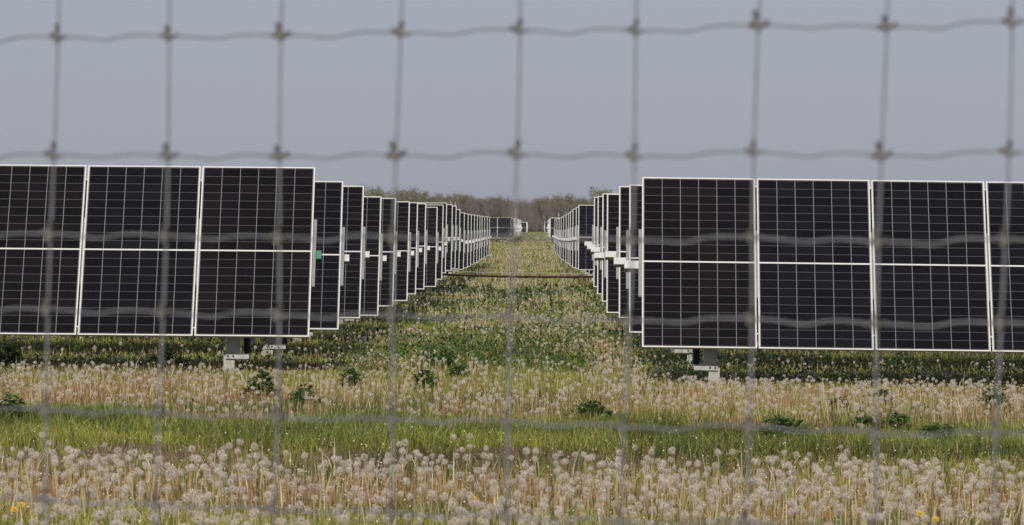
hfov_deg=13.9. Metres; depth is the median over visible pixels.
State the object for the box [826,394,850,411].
weed clump
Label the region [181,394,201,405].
weed clump
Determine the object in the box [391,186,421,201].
tree
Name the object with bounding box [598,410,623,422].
weed clump
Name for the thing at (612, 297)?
solar tracker
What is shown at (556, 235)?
solar tracker
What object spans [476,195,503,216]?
tree
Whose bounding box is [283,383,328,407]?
weed clump
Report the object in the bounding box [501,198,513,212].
tree
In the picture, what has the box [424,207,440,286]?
solar tracker
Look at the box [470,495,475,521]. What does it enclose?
dandelion flower
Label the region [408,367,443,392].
weed clump
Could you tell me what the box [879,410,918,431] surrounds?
weed clump
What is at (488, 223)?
solar tracker
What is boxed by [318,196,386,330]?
solar tracker
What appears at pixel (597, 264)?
solar tracker
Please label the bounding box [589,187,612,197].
tree
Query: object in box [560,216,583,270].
solar tracker
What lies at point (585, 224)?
solar tracker
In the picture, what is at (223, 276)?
solar tracker
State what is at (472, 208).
tree
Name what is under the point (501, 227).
solar tracker
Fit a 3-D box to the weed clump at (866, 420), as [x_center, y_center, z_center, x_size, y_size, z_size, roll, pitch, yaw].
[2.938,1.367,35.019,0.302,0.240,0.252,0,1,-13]
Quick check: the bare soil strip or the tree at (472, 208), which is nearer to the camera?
the bare soil strip
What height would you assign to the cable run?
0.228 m
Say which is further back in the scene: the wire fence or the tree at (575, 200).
the tree at (575, 200)
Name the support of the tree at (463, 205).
on the ground at (480, 381)
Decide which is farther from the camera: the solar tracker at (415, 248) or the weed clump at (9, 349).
the solar tracker at (415, 248)
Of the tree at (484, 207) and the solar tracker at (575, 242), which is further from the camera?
the tree at (484, 207)
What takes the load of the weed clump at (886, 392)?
on the ground at (480, 381)
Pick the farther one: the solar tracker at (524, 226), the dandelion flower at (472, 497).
the solar tracker at (524, 226)
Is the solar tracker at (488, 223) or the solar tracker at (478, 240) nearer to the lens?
the solar tracker at (478, 240)
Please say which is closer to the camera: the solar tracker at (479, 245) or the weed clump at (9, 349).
the weed clump at (9, 349)
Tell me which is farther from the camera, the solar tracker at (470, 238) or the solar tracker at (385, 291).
the solar tracker at (470, 238)
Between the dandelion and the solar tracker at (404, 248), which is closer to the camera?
the dandelion
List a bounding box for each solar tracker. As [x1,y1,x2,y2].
[0,164,321,372]
[77,179,349,356]
[293,186,369,342]
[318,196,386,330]
[339,198,400,323]
[394,201,413,301]
[408,202,421,294]
[416,203,429,289]
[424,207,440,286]
[426,203,449,273]
[426,205,446,279]
[436,213,466,282]
[444,214,473,276]
[446,204,455,270]
[446,214,470,273]
[449,215,476,273]
[451,206,458,268]
[453,215,479,272]
[455,209,462,268]
[456,216,481,271]
[480,216,483,259]
[482,216,486,258]
[484,217,488,256]
[487,217,491,255]
[490,217,510,241]
[521,222,526,233]
[548,218,557,237]
[552,219,555,251]
[554,219,557,253]
[555,218,558,255]
[557,218,560,257]
[558,217,562,259]
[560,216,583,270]
[562,214,587,274]
[565,213,590,278]
[566,211,593,280]
[569,209,593,275]
[572,205,593,269]
[573,207,578,268]
[584,197,597,287]
[587,196,601,294]
[591,193,612,301]
[594,194,618,313]
[605,186,674,351]
[614,185,991,368]
[624,177,1023,385]
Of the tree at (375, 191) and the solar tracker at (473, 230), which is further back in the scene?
the tree at (375, 191)
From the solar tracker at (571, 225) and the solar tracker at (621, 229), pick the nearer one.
the solar tracker at (621, 229)
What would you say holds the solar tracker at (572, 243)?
on the ground at (480, 381)
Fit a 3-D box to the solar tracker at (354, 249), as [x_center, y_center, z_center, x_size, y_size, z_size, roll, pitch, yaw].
[-8.203,0.237,61.673,12.212,2.840,1.017,1,0,0]
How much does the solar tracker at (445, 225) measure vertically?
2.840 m
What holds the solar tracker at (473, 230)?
on the ground at (480, 381)
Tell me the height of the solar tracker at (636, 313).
2.840 m
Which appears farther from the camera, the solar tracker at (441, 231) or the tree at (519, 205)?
the tree at (519, 205)
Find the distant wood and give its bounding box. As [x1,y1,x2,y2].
[364,191,596,231]
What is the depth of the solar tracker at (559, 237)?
204.03 m
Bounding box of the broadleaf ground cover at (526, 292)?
[0,282,1023,469]
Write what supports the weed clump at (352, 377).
on the ground at (480, 381)
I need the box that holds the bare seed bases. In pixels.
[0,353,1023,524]
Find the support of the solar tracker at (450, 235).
on the ground at (480, 381)
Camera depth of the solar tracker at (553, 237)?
245.04 m
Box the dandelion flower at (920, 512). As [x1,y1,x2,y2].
[918,510,923,524]
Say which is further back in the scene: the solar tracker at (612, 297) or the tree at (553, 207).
the tree at (553, 207)
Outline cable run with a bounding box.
[442,271,593,277]
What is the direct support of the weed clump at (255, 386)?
on the ground at (480, 381)
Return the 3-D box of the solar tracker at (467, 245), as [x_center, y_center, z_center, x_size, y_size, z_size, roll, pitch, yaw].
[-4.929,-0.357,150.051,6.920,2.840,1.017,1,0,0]
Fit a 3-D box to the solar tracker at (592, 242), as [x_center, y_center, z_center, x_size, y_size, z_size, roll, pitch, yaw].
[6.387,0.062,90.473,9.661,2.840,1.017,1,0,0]
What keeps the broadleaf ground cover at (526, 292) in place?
on the ground at (480, 381)
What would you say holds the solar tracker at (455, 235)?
on the ground at (480, 381)
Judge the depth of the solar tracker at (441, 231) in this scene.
109.09 m
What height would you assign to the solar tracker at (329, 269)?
2.840 m
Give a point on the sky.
(819, 91)
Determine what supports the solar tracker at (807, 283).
on the ground at (480, 381)
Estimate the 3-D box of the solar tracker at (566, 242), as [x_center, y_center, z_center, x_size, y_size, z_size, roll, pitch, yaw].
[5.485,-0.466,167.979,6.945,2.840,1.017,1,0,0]
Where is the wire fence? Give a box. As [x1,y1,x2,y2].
[0,0,1023,524]
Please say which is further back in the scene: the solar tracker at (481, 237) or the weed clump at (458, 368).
the solar tracker at (481, 237)
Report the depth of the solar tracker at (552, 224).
404.05 m
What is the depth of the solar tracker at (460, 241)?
136.57 m
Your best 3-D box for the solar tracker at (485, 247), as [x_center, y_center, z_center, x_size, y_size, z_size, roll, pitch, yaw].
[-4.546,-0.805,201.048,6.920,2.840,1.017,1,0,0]
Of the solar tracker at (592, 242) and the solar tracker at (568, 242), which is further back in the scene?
the solar tracker at (568, 242)
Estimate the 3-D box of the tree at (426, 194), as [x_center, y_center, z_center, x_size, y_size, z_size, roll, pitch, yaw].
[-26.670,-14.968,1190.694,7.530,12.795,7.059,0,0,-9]
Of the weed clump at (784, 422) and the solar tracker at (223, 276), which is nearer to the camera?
the weed clump at (784, 422)
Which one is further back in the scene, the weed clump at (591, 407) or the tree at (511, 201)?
the tree at (511, 201)
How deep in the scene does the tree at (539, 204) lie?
1193.72 m
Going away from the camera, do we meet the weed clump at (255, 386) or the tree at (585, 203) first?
the weed clump at (255, 386)
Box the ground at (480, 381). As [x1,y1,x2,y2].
[4,231,1022,524]
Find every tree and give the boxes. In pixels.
[357,185,389,197]
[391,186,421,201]
[410,188,429,202]
[428,192,448,202]
[443,191,472,208]
[456,194,468,212]
[464,199,483,213]
[471,195,492,214]
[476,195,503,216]
[492,195,513,214]
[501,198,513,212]
[504,201,531,218]
[531,195,546,228]
[533,197,551,231]
[546,197,558,213]
[549,192,574,215]
[553,195,571,215]
[561,195,585,210]
[574,200,593,206]
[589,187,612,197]
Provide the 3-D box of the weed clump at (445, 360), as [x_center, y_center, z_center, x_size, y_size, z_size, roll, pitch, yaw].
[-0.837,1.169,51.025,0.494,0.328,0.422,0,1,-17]
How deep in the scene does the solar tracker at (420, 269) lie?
95.03 m
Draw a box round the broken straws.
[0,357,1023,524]
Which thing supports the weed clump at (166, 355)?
on the ground at (480, 381)
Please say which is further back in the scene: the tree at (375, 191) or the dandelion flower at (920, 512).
the tree at (375, 191)
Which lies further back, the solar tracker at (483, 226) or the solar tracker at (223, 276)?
the solar tracker at (483, 226)
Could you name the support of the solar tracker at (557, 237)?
on the ground at (480, 381)
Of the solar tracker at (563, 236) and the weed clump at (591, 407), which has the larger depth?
the solar tracker at (563, 236)
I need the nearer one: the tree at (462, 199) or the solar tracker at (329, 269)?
the solar tracker at (329, 269)
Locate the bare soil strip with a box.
[0,442,1023,483]
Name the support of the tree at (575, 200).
on the ground at (480, 381)
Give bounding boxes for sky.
[0,0,1023,203]
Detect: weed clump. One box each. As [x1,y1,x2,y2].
[0,344,27,367]
[0,392,32,426]
[139,345,195,368]
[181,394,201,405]
[236,368,281,400]
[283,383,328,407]
[336,363,366,392]
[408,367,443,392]
[425,345,461,369]
[445,362,474,380]
[562,400,607,421]
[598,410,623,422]
[746,410,814,443]
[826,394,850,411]
[849,413,874,429]
[868,388,894,405]
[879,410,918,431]
[915,419,963,445]
[970,385,1012,414]
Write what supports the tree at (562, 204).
on the ground at (480, 381)
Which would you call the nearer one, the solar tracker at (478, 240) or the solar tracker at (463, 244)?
the solar tracker at (463, 244)
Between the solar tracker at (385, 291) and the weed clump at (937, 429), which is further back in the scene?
the solar tracker at (385, 291)
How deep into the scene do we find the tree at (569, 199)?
1180.19 m
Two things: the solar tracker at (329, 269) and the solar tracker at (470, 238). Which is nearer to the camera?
the solar tracker at (329, 269)
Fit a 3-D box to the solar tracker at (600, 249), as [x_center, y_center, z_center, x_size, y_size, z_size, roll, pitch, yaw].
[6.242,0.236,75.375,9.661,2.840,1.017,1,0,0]
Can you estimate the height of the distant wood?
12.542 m
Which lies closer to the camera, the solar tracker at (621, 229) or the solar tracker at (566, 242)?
the solar tracker at (621, 229)
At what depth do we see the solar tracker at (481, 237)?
186.06 m
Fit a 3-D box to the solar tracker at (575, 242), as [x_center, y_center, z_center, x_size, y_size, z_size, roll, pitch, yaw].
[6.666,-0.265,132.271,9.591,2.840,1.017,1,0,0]
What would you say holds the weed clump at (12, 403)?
on the ground at (480, 381)
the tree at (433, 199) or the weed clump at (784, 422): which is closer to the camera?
the weed clump at (784, 422)
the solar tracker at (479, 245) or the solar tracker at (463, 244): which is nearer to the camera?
the solar tracker at (463, 244)
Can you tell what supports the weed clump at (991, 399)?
on the ground at (480, 381)
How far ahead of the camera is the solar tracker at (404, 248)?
82.02 m
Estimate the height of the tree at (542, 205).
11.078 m
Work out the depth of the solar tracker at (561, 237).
192.05 m

